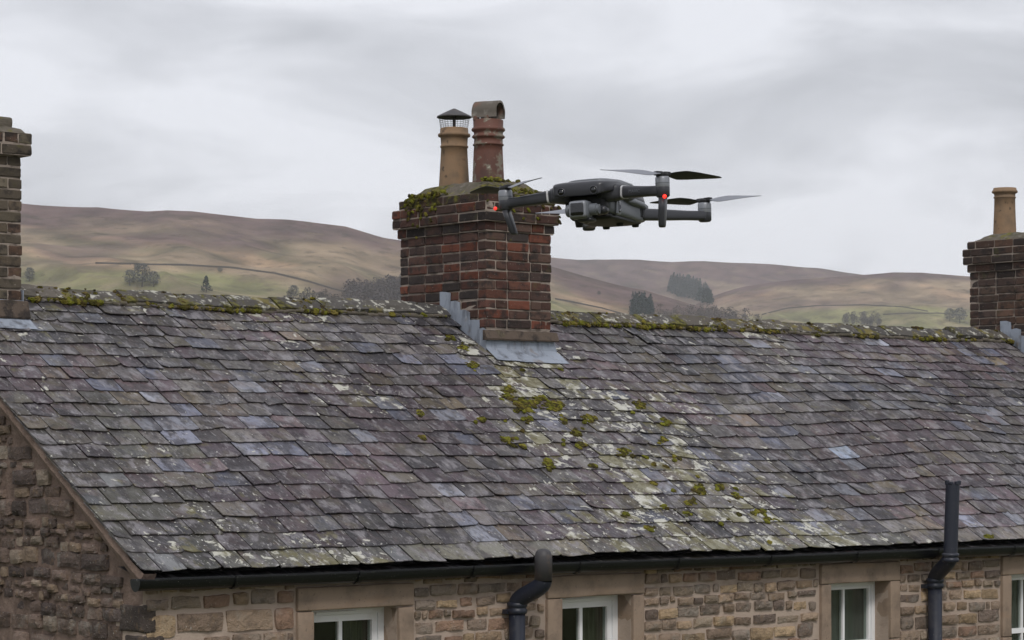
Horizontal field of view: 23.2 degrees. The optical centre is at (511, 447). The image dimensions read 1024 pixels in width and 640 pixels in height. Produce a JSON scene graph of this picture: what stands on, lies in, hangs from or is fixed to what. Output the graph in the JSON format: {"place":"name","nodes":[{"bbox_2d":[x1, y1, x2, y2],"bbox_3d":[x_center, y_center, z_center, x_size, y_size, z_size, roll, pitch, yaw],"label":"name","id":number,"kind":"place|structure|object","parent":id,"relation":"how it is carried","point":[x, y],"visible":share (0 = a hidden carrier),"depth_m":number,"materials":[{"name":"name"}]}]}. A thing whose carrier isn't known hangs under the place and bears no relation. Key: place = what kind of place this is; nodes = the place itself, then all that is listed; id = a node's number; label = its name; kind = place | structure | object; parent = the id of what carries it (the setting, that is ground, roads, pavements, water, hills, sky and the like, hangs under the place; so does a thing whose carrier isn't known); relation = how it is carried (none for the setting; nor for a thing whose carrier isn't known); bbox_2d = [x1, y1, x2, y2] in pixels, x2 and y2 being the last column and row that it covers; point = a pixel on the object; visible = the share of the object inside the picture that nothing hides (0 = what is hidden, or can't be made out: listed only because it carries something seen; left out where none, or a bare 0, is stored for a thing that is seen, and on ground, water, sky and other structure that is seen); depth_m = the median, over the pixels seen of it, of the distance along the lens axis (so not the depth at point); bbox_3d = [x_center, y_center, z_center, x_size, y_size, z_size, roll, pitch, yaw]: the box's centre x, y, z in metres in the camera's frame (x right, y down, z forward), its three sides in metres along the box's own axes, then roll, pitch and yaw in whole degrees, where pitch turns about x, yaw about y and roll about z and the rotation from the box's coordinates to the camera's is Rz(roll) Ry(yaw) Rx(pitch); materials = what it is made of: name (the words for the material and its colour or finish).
{"place":"outdoors","nodes":[
{"label":"outdoors","id":0,"kind":"place"},
{"bbox_2d":[20,203,970,328],"bbox_3d":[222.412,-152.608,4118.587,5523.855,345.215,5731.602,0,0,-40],"label":"hills","id":1,"kind":"structure","parent":0,"point":[64,247],"depth_m":2081.58,"materials":[{"name":"brown plant"}]},
{"bbox_2d":[24,267,34,281],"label":"bare tree","id":2,"kind":"object","parent":1,"relation":"on","point":[28,272],"visible":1,"depth_m":1773.58,"materials":[{"name":"grey plant"}]},
{"bbox_2d":[122,270,135,285],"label":"bare tree","id":3,"kind":"object","parent":1,"relation":"on","point":[129,277],"visible":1,"depth_m":1722.91,"materials":[{"name":"grey plant"}]},
{"bbox_2d":[132,263,150,286],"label":"bare tree","id":4,"kind":"object","parent":1,"relation":"on","point":[143,276],"visible":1,"depth_m":1718.79,"materials":[{"name":"grey plant"}]},
{"bbox_2d":[146,271,160,286],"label":"bare tree","id":5,"kind":"object","parent":1,"relation":"on","point":[154,275],"visible":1,"depth_m":1718.71,"materials":[{"name":"grey plant"}]},
{"bbox_2d":[200,275,212,292],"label":"conifer tree","id":6,"kind":"object","parent":1,"relation":"on","point":[206,280],"visible":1,"depth_m":1708.25,"materials":[{"name":"green plant"}]},
{"bbox_2d":[95,262,343,291],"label":"field wall","id":7,"kind":"structure","parent":1,"relation":"on","point":[297,278],"depth_m":1840.12,"materials":[{"name":"stone"}]},
{"bbox_2d":[289,285,298,296],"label":"bare tree","id":8,"kind":"object","parent":1,"relation":"on","point":[295,289],"visible":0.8,"depth_m":1747.52,"materials":[{"name":"grey plant"}]},
{"bbox_2d":[283,287,348,298],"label":"bare woodland","id":9,"kind":"object","parent":1,"relation":"on","point":[305,291],"visible":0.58,"depth_m":1728.55,"materials":[{"name":"plant"}]},
{"bbox_2d":[341,273,400,300],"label":"bare woodland","id":10,"kind":"object","parent":1,"relation":"on","point":[390,289],"visible":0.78,"depth_m":1826.05,"materials":[{"name":"plant"}]},
{"bbox_2d":[555,298,620,312],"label":"field wall","id":11,"kind":"structure","parent":1,"relation":"on","point":[586,305],"depth_m":2004.72,"materials":[{"name":"stone"}]},
{"bbox_2d":[628,291,654,313],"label":"conifer plantation","id":12,"kind":"object","parent":1,"relation":"on","point":[641,303],"visible":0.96,"depth_m":2021.62,"materials":[{"name":"green plant"}]},
{"bbox_2d":[667,272,714,304],"bbox_3d":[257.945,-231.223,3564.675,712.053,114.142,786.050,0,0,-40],"label":"conifer plantation","id":13,"kind":"object","parent":1,"relation":"on","point":[685,288],"visible":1,"depth_m":4024.01,"materials":[{"name":"green plant"}]},
{"bbox_2d":[653,304,761,319],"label":"bare woodland","id":14,"kind":"object","parent":1,"relation":"on","point":[726,315],"visible":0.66,"depth_m":2065.28,"materials":[{"name":"plant"}]},
{"bbox_2d":[762,304,927,314],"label":"field wall","id":15,"kind":"structure","parent":1,"relation":"on","point":[843,305],"depth_m":2921.91,"materials":[{"name":"stone"}]},
{"bbox_2d":[841,311,881,325],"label":"bare woodland","id":16,"kind":"object","parent":1,"relation":"on","point":[863,320],"visible":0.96,"depth_m":2828.66,"materials":[{"name":"plant"}]},
{"bbox_2d":[883,312,967,315],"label":"field wall","id":17,"kind":"structure","parent":1,"relation":"on","point":[917,313],"depth_m":2845.29,"materials":[{"name":"stone"}]},
{"bbox_2d":[944,308,955,320],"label":"bare tree","id":18,"kind":"object","parent":1,"relation":"on","point":[948,311],"visible":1,"depth_m":2810.46,"materials":[{"name":"grey plant"}]},
{"bbox_2d":[953,307,966,321],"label":"bare tree","id":19,"kind":"object","parent":1,"relation":"on","point":[960,314],"visible":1,"depth_m":2809.32,"materials":[{"name":"grey plant"}]},
{"bbox_2d":[0,0,1023,275],"label":"sky","id":20,"kind":"structure","parent":0,"point":[872,136],"materials":[{"name":"grey"}]},
{"bbox_2d":[470,169,760,234],"bbox_3d":[0.135,-0.335,3.538,0.392,0.078,0.412,-2,-1,21],"label":"drone","id":21,"kind":"object","parent":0,"point":[604,203],"visible":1,"depth_m":3.44,"materials":[{"name":"grey plastic"}]},
{"bbox_3d":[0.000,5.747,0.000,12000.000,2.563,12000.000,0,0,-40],"label":"ground","id":22,"kind":"structure","parent":0,"visible":0},
{"bbox_2d":[0,100,1023,639],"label":"stone cottage","id":23,"kind":"structure","parent":22,"relation":"on","point":[276,468],"depth_m":17.86,"materials":[{"name":"stone"}]},
{"bbox_2d":[313,607,383,639],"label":"window","id":24,"kind":"structure","parent":23,"relation":"in","point":[357,623],"depth_m":15.97,"materials":[{"name":"white plastic"}]},
{"bbox_2d":[401,176,561,238],"bbox_3d":[-0.281,-1.899,19.893,0.829,0.475,1.131,0,0,-40],"label":"moss","id":25,"kind":"object","parent":23,"relation":"on","point":[428,195],"visible":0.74,"depth_m":19.73,"materials":[{"name":"green plant"}]},
{"bbox_2d":[28,286,1014,343],"bbox_3d":[1.381,-1.062,21.250,12.445,0.170,0.210,0,0,-40],"label":"moss","id":26,"kind":"object","parent":23,"relation":"on","point":[81,300],"visible":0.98,"depth_m":20.45,"materials":[{"name":"green plant"}]},
{"bbox_2d":[560,595,617,639],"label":"window","id":27,"kind":"structure","parent":23,"relation":"in","point":[588,617],"depth_m":17.31,"materials":[{"name":"white plastic"}]},
{"bbox_2d":[416,334,993,543],"bbox_3d":[1.545,-0.089,18.579,4.368,1.613,2.502,0,0,4],"label":"moss","id":28,"kind":"object","parent":23,"relation":"on","point":[523,405],"visible":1,"depth_m":18.55,"materials":[{"name":"green plant"}]},
{"bbox_2d":[829,582,874,639],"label":"window","id":29,"kind":"structure","parent":23,"relation":"in","point":[852,604],"depth_m":19.01,"materials":[{"name":"white plastic"}]},
{"bbox_2d":[1009,574,1023,639],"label":"window","id":30,"kind":"structure","parent":23,"relation":"in","point":[1017,591],"depth_m":20.27,"materials":[{"name":"white plastic"}]}
]}

